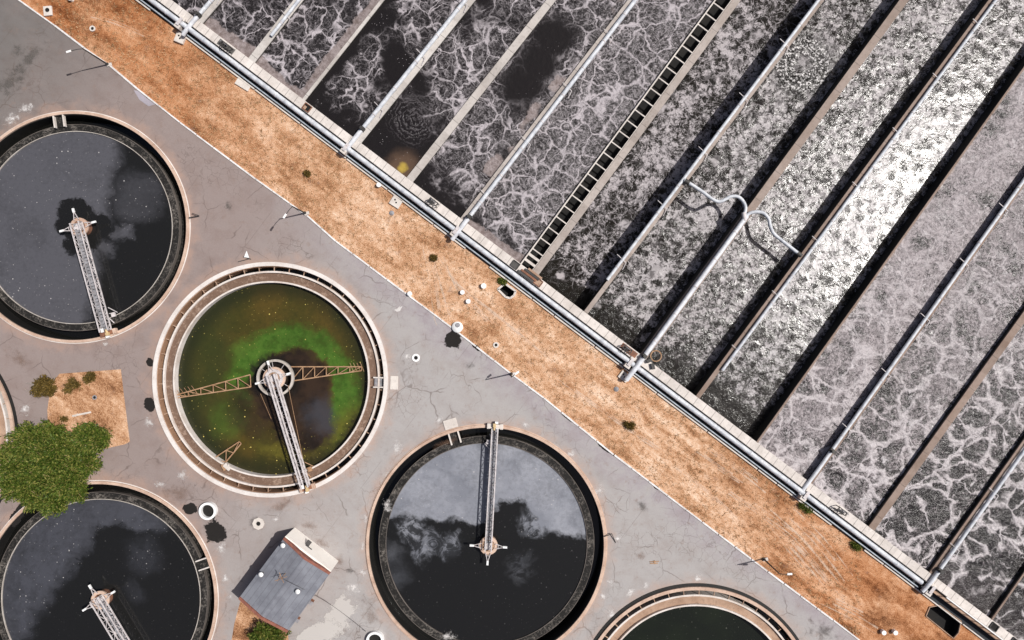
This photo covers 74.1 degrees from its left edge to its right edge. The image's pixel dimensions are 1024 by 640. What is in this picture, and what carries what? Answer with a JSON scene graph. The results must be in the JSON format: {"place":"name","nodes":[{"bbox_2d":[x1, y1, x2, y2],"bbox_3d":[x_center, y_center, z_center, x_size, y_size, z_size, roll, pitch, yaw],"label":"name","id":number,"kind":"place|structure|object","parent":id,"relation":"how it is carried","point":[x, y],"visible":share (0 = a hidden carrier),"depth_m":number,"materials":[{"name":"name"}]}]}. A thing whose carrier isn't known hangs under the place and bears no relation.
{"place":"outdoors","nodes":[
{"label":"outdoors","id":0,"kind":"place"},
{"bbox_2d":[47,369,129,448],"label":"bare ground","id":1,"kind":"structure","parent":0,"point":[106,407],"depth_m":105.99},
{"bbox_2d":[61,376,82,395],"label":"shrub","id":2,"kind":"object","parent":1,"relation":"on","point":[73,383],"visible":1,"depth_m":105.36,"materials":[{"name":"green plant"}]},
{"bbox_2d":[82,370,95,385],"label":"shrub","id":3,"kind":"object","parent":1,"relation":"on","point":[88,377],"visible":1,"depth_m":105.28,"materials":[{"name":"green plant"}]},
{"bbox_2d":[172,0,213,15],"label":"water","id":4,"kind":"structure","parent":0,"point":[191,7],"depth_m":105.25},
{"bbox_2d":[204,0,292,57],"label":"water","id":5,"kind":"structure","parent":0,"point":[244,27],"depth_m":105.25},
{"bbox_2d":[232,601,288,639],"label":"bare ground","id":6,"kind":"structure","parent":0,"point":[246,619],"depth_m":105.99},
{"bbox_2d":[247,621,291,639],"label":"shrub","id":7,"kind":"object","parent":6,"relation":"on","point":[262,631],"visible":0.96,"depth_m":103.66,"materials":[{"name":"green plant"}]},
{"bbox_2d":[256,0,379,97],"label":"water","id":8,"kind":"structure","parent":0,"point":[300,53],"depth_m":105.25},
{"bbox_2d":[306,0,461,136],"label":"water","id":9,"kind":"structure","parent":0,"point":[374,62],"depth_m":105.25,"materials":[{"name":"liquid"}]},
{"bbox_2d":[0,0,856,639],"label":"pavement","id":10,"kind":"structure","parent":0,"point":[232,206],"depth_m":105.99,"materials":[{"name":"concrete"}]},
{"bbox_2d":[0,418,112,520],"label":"broadleaf tree","id":11,"kind":"object","parent":10,"relation":"on","point":[48,464],"visible":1,"depth_m":100.47,"materials":[{"name":"green plant"}]},
{"bbox_2d":[134,90,154,105],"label":"repair patch","id":12,"kind":"object","parent":10,"relation":"on","point":[144,99],"visible":1,"depth_m":105.97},
{"bbox_2d":[199,501,217,519],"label":"well","id":13,"kind":"object","parent":10,"relation":"on","point":[208,510],"visible":1,"depth_m":105.57,"materials":[{"name":"white paint"}]},
{"bbox_2d":[252,517,264,529],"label":"manhole","id":14,"kind":"object","parent":10,"relation":"on","point":[258,523],"visible":1,"depth_m":105.88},
{"bbox_2d":[238,528,337,632],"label":"pump house","id":15,"kind":"structure","parent":10,"relation":"on","point":[270,595],"depth_m":101.26,"materials":[{"name":"grey"}]},
{"bbox_2d":[295,591,357,639],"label":"pale patch","id":16,"kind":"object","parent":10,"relation":"on","point":[333,625],"visible":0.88,"depth_m":105.97,"materials":[{"name":"concrete"}]},
{"bbox_2d":[9,331,658,542],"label":"oil stains","id":17,"kind":"object","parent":10,"relation":"on","point":[215,532],"visible":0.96,"depth_m":105.98,"materials":[{"name":"black"}]},
{"bbox_2d":[8,104,699,637],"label":"lime stains","id":18,"kind":"object","parent":10,"relation":"on","point":[384,504],"visible":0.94,"depth_m":105.97,"materials":[{"name":"white"}]},
{"bbox_2d":[366,630,383,639],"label":"well","id":19,"kind":"object","parent":10,"relation":"on","point":[375,635],"visible":1,"depth_m":105.63,"materials":[{"name":"white paint"}]},
{"bbox_2d":[362,0,545,176],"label":"water","id":20,"kind":"structure","parent":0,"point":[432,99],"depth_m":105.25,"materials":[{"name":"liquid"}]},
{"bbox_2d":[21,0,981,639],"bbox_3d":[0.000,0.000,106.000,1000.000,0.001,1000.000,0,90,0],"label":"ground","id":21,"kind":"structure","parent":0,"point":[889,602],"depth_m":106.00,"materials":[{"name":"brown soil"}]},
{"bbox_2d":[0,374,17,502],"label":"settling tank","id":22,"kind":"object","parent":21,"relation":"on","point":[8,419],"visible":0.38,"depth_m":105.91,"materials":[{"name":"beige concrete"}]},
{"bbox_2d":[29,374,57,396],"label":"shrub","id":23,"kind":"object","parent":21,"relation":"on","point":[48,388],"visible":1,"depth_m":104.71,"materials":[{"name":"green plant"}]},
{"bbox_2d":[43,6,52,16],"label":"manhole","id":24,"kind":"object","parent":21,"relation":"on","point":[47,10],"visible":1,"depth_m":105.70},
{"bbox_2d":[66,48,111,66],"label":"street lamp","id":25,"kind":"object","parent":21,"relation":"on","point":[106,63],"visible":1,"depth_m":102.91,"materials":[{"name":"metal"}]},
{"bbox_2d":[0,110,190,343],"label":"settling tank","id":26,"kind":"object","parent":21,"relation":"on","point":[10,137],"visible":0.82,"depth_m":106.51,"materials":[{"name":"beige concrete"}]},
{"bbox_2d":[52,115,66,128],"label":"outlet channel","id":27,"kind":"object","parent":26,"relation":"attached to","point":[59,122],"visible":1,"depth_m":106.27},
{"bbox_2d":[0,132,171,322],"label":"water","id":28,"kind":"structure","parent":26,"relation":"in","point":[113,189],"depth_m":106.62,"materials":[{"name":"liquid"}]},
{"bbox_2d":[59,208,117,337],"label":"scraper bridge","id":29,"kind":"structure","parent":26,"relation":"on","point":[80,228],"depth_m":105.09,"materials":[{"name":"grey metal"}]},
{"bbox_2d":[0,119,185,338],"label":"water","id":30,"kind":"structure","parent":26,"relation":"in","point":[134,137],"depth_m":108.20,"materials":[{"name":"black liquid"}]},
{"bbox_2d":[0,480,218,639],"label":"settling tank","id":31,"kind":"object","parent":21,"relation":"on","point":[177,526],"visible":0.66,"depth_m":106.51,"materials":[{"name":"beige concrete"}]},
{"bbox_2d":[3,499,199,639],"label":"water","id":32,"kind":"structure","parent":31,"relation":"in","point":[138,560],"depth_m":106.62,"materials":[{"name":"liquid"}]},
{"bbox_2d":[82,584,129,639],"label":"scraper bridge","id":33,"kind":"structure","parent":31,"relation":"on","point":[101,599],"depth_m":105.09,"materials":[{"name":"white metal"}]},
{"bbox_2d":[0,484,213,639],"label":"water","id":34,"kind":"structure","parent":31,"relation":"in","point":[28,516],"depth_m":108.20,"materials":[{"name":"black liquid"}]},
{"bbox_2d":[195,557,209,570],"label":"outlet channel","id":35,"kind":"object","parent":31,"relation":"attached to","point":[203,563],"visible":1,"depth_m":106.30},
{"bbox_2d":[174,32,186,44],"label":"concrete pad","id":36,"kind":"object","parent":21,"relation":"on","point":[179,38],"visible":0.98,"depth_m":105.50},
{"bbox_2d":[198,0,223,23],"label":"divider wall","id":37,"kind":"structure","parent":21,"relation":"on","point":[209,11],"depth_m":104.80,"materials":[{"name":"concrete"}]},
{"bbox_2d":[181,0,218,36],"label":"air pipe","id":38,"kind":"object","parent":37,"relation":"on","point":[196,17],"visible":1,"depth_m":104.30,"materials":[{"name":"metal"}]},
{"bbox_2d":[235,78,250,90],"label":"concrete pad","id":39,"kind":"object","parent":21,"relation":"on","point":[242,84],"visible":1,"depth_m":105.75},
{"bbox_2d":[152,262,387,497],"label":"settling tank","id":40,"kind":"object","parent":21,"relation":"on","point":[195,452],"visible":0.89,"depth_m":106.50,"materials":[{"name":"beige concrete"}]},
{"bbox_2d":[221,462,231,470],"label":"scum box","id":41,"kind":"object","parent":40,"relation":"attached to","point":[226,466],"visible":1,"depth_m":105.95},
{"bbox_2d":[177,359,363,493],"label":"scraper bridge","id":42,"kind":"structure","parent":40,"relation":"on","point":[274,378],"depth_m":105.25,"materials":[{"name":"grey metal"}]},
{"bbox_2d":[178,283,367,473],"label":"water","id":43,"kind":"structure","parent":40,"relation":"in","point":[250,330],"depth_m":107.45,"materials":[{"name":"liquid"}]},
{"bbox_2d":[213,268,382,488],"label":"water","id":44,"kind":"structure","parent":40,"relation":"in","point":[353,453],"depth_m":108.30,"materials":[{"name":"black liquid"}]},
{"bbox_2d":[373,376,397,389],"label":"outlet channel","id":45,"kind":"object","parent":40,"relation":"attached to","point":[393,382],"visible":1,"depth_m":105.85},
{"bbox_2d":[249,0,304,62],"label":"divider wall","id":46,"kind":"structure","parent":21,"relation":"on","point":[261,48],"depth_m":104.80,"materials":[{"name":"concrete"}]},
{"bbox_2d":[270,0,300,36],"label":"air pipe","id":47,"kind":"object","parent":46,"relation":"on","point":[284,18],"visible":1,"depth_m":104.31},
{"bbox_2d":[302,0,384,100],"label":"divider wall","id":48,"kind":"structure","parent":21,"relation":"on","point":[343,50],"depth_m":104.80,"materials":[{"name":"concrete"}]},
{"bbox_2d":[389,196,401,208],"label":"concrete pad","id":49,"kind":"object","parent":21,"relation":"on","point":[395,201],"visible":1,"depth_m":105.70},
{"bbox_2d":[357,0,475,142],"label":"divider wall","id":50,"kind":"structure","parent":21,"relation":"on","point":[418,67],"depth_m":104.80,"materials":[{"name":"concrete"}]},
{"bbox_2d":[18,0,859,639],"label":"kerb","id":51,"kind":"structure","parent":21,"relation":"on","point":[444,322],"depth_m":105.85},
{"bbox_2d":[452,322,462,332],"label":"manhole","id":52,"kind":"object","parent":21,"relation":"on","point":[457,327],"visible":1,"depth_m":105.42,"materials":[{"name":"white paint"}]},
{"bbox_2d":[407,0,555,181],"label":"divider wall","id":53,"kind":"structure","parent":21,"relation":"on","point":[480,90],"depth_m":104.80,"materials":[{"name":"concrete"}]},
{"bbox_2d":[92,17,874,626],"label":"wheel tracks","id":54,"kind":"object","parent":21,"relation":"on","point":[680,471],"visible":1,"depth_m":105.98,"materials":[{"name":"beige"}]},
{"bbox_2d":[365,424,607,639],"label":"settling tank","id":55,"kind":"object","parent":21,"relation":"on","point":[404,626],"visible":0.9,"depth_m":106.51,"materials":[{"name":"beige concrete"}]},
{"bbox_2d":[443,417,461,444],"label":"outlet channel","id":56,"kind":"object","parent":55,"relation":"attached to","point":[454,437],"visible":1,"depth_m":105.85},
{"bbox_2d":[386,443,586,639],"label":"water","id":57,"kind":"structure","parent":55,"relation":"in","point":[447,580],"depth_m":106.62,"materials":[{"name":"liquid"}]},
{"bbox_2d":[373,428,600,639],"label":"water","id":58,"kind":"structure","parent":55,"relation":"in","point":[406,465],"depth_m":108.20,"materials":[{"name":"black liquid"}]},
{"bbox_2d":[470,421,506,564],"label":"scraper bridge","id":59,"kind":"structure","parent":55,"relation":"on","point":[488,544],"depth_m":105.09,"materials":[{"name":"grey metal"}]},
{"bbox_2d":[497,284,516,298],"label":"pit","id":60,"kind":"object","parent":21,"relation":"in","point":[507,291],"visible":0.97,"depth_m":107.40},
{"bbox_2d":[140,0,921,589],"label":"pipe","id":61,"kind":"object","parent":21,"relation":"on","point":[530,294],"visible":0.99,"depth_m":105.35,"materials":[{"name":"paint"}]},
{"bbox_2d":[461,0,631,219],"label":"divider wall","id":62,"kind":"structure","parent":21,"relation":"on","point":[545,110],"depth_m":104.80,"materials":[{"name":"concrete"}]},
{"bbox_2d":[450,0,637,240],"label":"air pipe","id":63,"kind":"object","parent":62,"relation":"on","point":[545,117],"visible":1,"depth_m":104.22,"materials":[{"name":"metal"}]},
{"bbox_2d":[136,0,1016,639],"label":"basin wall","id":64,"kind":"structure","parent":21,"relation":"on","point":[574,310],"depth_m":104.80,"materials":[{"name":"concrete"}]},
{"bbox_2d":[173,16,185,31],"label":"pipe saddle","id":65,"kind":"object","parent":64,"relation":"on","point":[178,26],"visible":0.89,"depth_m":104.37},
{"bbox_2d":[217,39,234,54],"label":"sluice gate","id":66,"kind":"structure","parent":64,"relation":"attached to","point":[225,46],"depth_m":104.74,"materials":[{"name":"metal"}]},
{"bbox_2d":[302,102,311,112],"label":"sump box","id":67,"kind":"object","parent":64,"relation":"on","point":[307,107],"visible":1,"depth_m":104.71,"materials":[{"name":"beige concrete"}]},
{"bbox_2d":[340,141,348,156],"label":"pipe saddle","id":68,"kind":"object","parent":64,"relation":"on","point":[343,151],"visible":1,"depth_m":104.37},
{"bbox_2d":[345,0,467,152],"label":"air pipe","id":69,"kind":"object","parent":64,"relation":"on","point":[360,131],"visible":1,"depth_m":104.23,"materials":[{"name":"metal"}]},
{"bbox_2d":[510,260,519,269],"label":"sump box","id":70,"kind":"object","parent":64,"relation":"on","point":[515,264],"visible":1,"depth_m":104.77,"materials":[{"name":"metal"}]},
{"bbox_2d":[518,268,541,282],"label":"weir gate","id":71,"kind":"structure","parent":64,"relation":"on","point":[537,276],"depth_m":104.53,"materials":[{"name":"metal"}]},
{"bbox_2d":[147,0,925,585],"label":"header pipe","id":72,"kind":"object","parent":64,"relation":"on","point":[537,292],"visible":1,"depth_m":104.39,"materials":[{"name":"metal"}]},
{"bbox_2d":[796,489,810,501],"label":"pipe saddle","id":73,"kind":"object","parent":72,"relation":"on","point":[802,498],"visible":0.99,"depth_m":104.37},
{"bbox_2d":[518,0,731,269],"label":"collecting channel","id":74,"kind":"object","parent":64,"relation":"attached to","point":[624,134],"visible":0.99,"depth_m":106.55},
{"bbox_2d":[620,343,637,357],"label":"sluice gate","id":75,"kind":"structure","parent":64,"relation":"attached to","point":[628,350],"depth_m":104.74,"materials":[{"name":"metal"}]},
{"bbox_2d":[623,356,635,368],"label":"pipe saddle","id":76,"kind":"object","parent":64,"relation":"on","point":[630,362],"visible":1,"depth_m":104.37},
{"bbox_2d":[646,350,661,369],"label":"hose reel","id":77,"kind":"object","parent":64,"relation":"on","point":[650,359],"visible":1,"depth_m":104.55,"materials":[{"name":"metal"}]},
{"bbox_2d":[606,0,825,280],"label":"air pipe","id":78,"kind":"object","parent":64,"relation":"on","point":[712,140],"visible":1,"depth_m":104.28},
{"bbox_2d":[920,584,936,596],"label":"pipe saddle","id":79,"kind":"object","parent":64,"relation":"on","point":[930,592],"visible":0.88,"depth_m":104.37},
{"bbox_2d":[933,590,1002,639],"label":"catwalk","id":80,"kind":"object","parent":64,"relation":"on","point":[948,600],"visible":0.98,"depth_m":105.05,"materials":[{"name":"metal"}]},
{"bbox_2d":[989,622,999,631],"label":"sump box","id":81,"kind":"object","parent":64,"relation":"on","point":[994,627],"visible":1,"depth_m":104.77,"materials":[{"name":"metal"}]},
{"bbox_2d":[618,370,626,382],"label":"concrete pad","id":82,"kind":"object","parent":21,"relation":"on","point":[622,375],"visible":0.77,"depth_m":105.70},
{"bbox_2d":[623,420,636,431],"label":"weed","id":83,"kind":"object","parent":21,"relation":"on","point":[631,426],"visible":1,"depth_m":105.56,"materials":[{"name":"green plant"}]},
{"bbox_2d":[533,0,740,274],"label":"divider wall","id":84,"kind":"structure","parent":21,"relation":"on","point":[636,136],"depth_m":104.80,"materials":[{"name":"concrete"}]},
{"bbox_2d":[594,583,798,639],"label":"settling tank","id":85,"kind":"object","parent":21,"relation":"on","point":[622,623],"visible":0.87,"depth_m":106.20,"materials":[{"name":"beige concrete"}]},
{"bbox_2d":[622,606,768,639],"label":"water","id":86,"kind":"structure","parent":85,"relation":"in","point":[695,623],"depth_m":107.45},
{"bbox_2d":[726,594,787,639],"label":"water","id":87,"kind":"structure","parent":85,"relation":"in","point":[775,624],"depth_m":108.30,"materials":[{"name":"black liquid"}]},
{"bbox_2d":[583,0,823,313],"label":"divider wall","id":88,"kind":"structure","parent":21,"relation":"on","point":[596,296],"depth_m":104.80,"materials":[{"name":"concrete"}]},
{"bbox_2d":[631,0,908,366],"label":"divider wall","id":89,"kind":"structure","parent":21,"relation":"on","point":[825,104],"depth_m":104.80,"materials":[{"name":"concrete"}]},
{"bbox_2d":[624,215,748,380],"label":"air pipe","id":90,"kind":"object","parent":89,"relation":"on","point":[667,324],"visible":1,"depth_m":104.04,"materials":[{"name":"metal"}]},
{"bbox_2d":[684,179,802,257],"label":"loop pipe","id":91,"kind":"object","parent":90,"relation":"attached to","point":[799,254],"visible":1,"depth_m":104.03,"materials":[{"name":"metal"}]},
{"bbox_2d":[762,557,791,574],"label":"street lamp","id":92,"kind":"object","parent":21,"relation":"on","point":[765,559],"visible":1,"depth_m":103.07,"materials":[{"name":"metal"}]},
{"bbox_2d":[798,500,814,515],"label":"weed","id":93,"kind":"object","parent":21,"relation":"on","point":[802,506],"visible":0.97,"depth_m":105.54,"materials":[{"name":"green plant"}]},
{"bbox_2d":[692,0,993,398],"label":"divider wall","id":94,"kind":"structure","parent":21,"relation":"on","point":[713,371],"depth_m":105.08,"materials":[{"name":"concrete"}]},
{"bbox_2d":[721,0,997,370],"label":"air pipe","id":95,"kind":"object","parent":94,"relation":"on","point":[871,168],"visible":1,"depth_m":104.29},
{"bbox_2d":[850,539,861,552],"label":"weed","id":96,"kind":"object","parent":21,"relation":"on","point":[855,546],"visible":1,"depth_m":105.55,"materials":[{"name":"green plant"}]},
{"bbox_2d":[751,56,1023,442],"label":"divider wall","id":97,"kind":"structure","parent":21,"relation":"on","point":[888,252],"depth_m":105.75,"materials":[{"name":"concrete"}]},
{"bbox_2d":[808,176,1023,483],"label":"divider wall","id":98,"kind":"structure","parent":21,"relation":"on","point":[917,334],"depth_m":104.80,"materials":[{"name":"concrete"}]},
{"bbox_2d":[799,177,1023,494],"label":"air pipe","id":99,"kind":"object","parent":98,"relation":"on","point":[903,349],"visible":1,"depth_m":104.30,"materials":[{"name":"metal"}]},
{"bbox_2d":[925,605,961,638],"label":"pit","id":100,"kind":"object","parent":21,"relation":"in","point":[948,624],"visible":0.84,"depth_m":107.60,"materials":[{"name":"black concrete"}]},
{"bbox_2d":[866,306,1023,530],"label":"divider wall","id":101,"kind":"structure","parent":21,"relation":"on","point":[946,421],"depth_m":104.80,"materials":[{"name":"concrete"}]},
{"bbox_2d":[927,434,1023,574],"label":"divider wall","id":102,"kind":"structure","parent":21,"relation":"on","point":[978,503],"depth_m":104.81,"materials":[{"name":"concrete"}]},
{"bbox_2d":[921,448,1023,592],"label":"air pipe","id":103,"kind":"object","parent":102,"relation":"on","point":[938,571],"visible":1,"depth_m":104.31,"materials":[{"name":"metal"}]},
{"bbox_2d":[988,566,1023,619],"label":"divider wall","id":104,"kind":"structure","parent":21,"relation":"on","point":[1006,595],"depth_m":105.04,"materials":[{"name":"concrete"}]},
{"bbox_2d":[413,0,626,217],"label":"water","id":105,"kind":"structure","parent":0,"point":[460,169],"depth_m":105.28,"materials":[{"name":"liquid"}]},
{"bbox_2d":[468,0,713,262],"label":"water","id":106,"kind":"structure","parent":0,"point":[529,195],"depth_m":105.30,"materials":[{"name":"liquid"}]},
{"bbox_2d":[539,0,815,309],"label":"water","id":107,"kind":"structure","parent":0,"point":[742,48],"depth_m":108.90,"materials":[{"name":"liquid"}]},
{"bbox_2d":[588,0,893,351],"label":"water","id":108,"kind":"structure","parent":0,"point":[642,292],"depth_m":108.35,"materials":[{"name":"liquid"}]},
{"bbox_2d":[647,0,981,392],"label":"water","id":109,"kind":"structure","parent":0,"point":[896,66],"depth_m":107.75,"materials":[{"name":"liquid"}]},
{"bbox_2d":[700,0,1023,436],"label":"water","id":110,"kind":"structure","parent":0,"point":[744,392],"depth_m":107.45,"materials":[{"name":"liquid"}]},
{"bbox_2d":[758,71,1023,479],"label":"water","id":111,"kind":"structure","parent":0,"point":[885,316],"depth_m":105.68,"materials":[{"name":"liquid"}]},
{"bbox_2d":[813,187,1023,523],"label":"water","id":112,"kind":"structure","parent":0,"point":[959,336],"depth_m":105.68,"materials":[{"name":"liquid"}]},
{"bbox_2d":[875,324,1023,569],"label":"water","id":113,"kind":"structure","parent":0,"point":[925,515],"depth_m":105.58,"materials":[{"name":"liquid"}]},
{"bbox_2d":[933,447,1023,615],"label":"water","id":114,"kind":"structure","parent":0,"point":[983,568],"depth_m":105.58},
{"bbox_2d":[993,576,1023,639],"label":"water","id":115,"kind":"structure","parent":0,"point":[1009,617],"depth_m":105.55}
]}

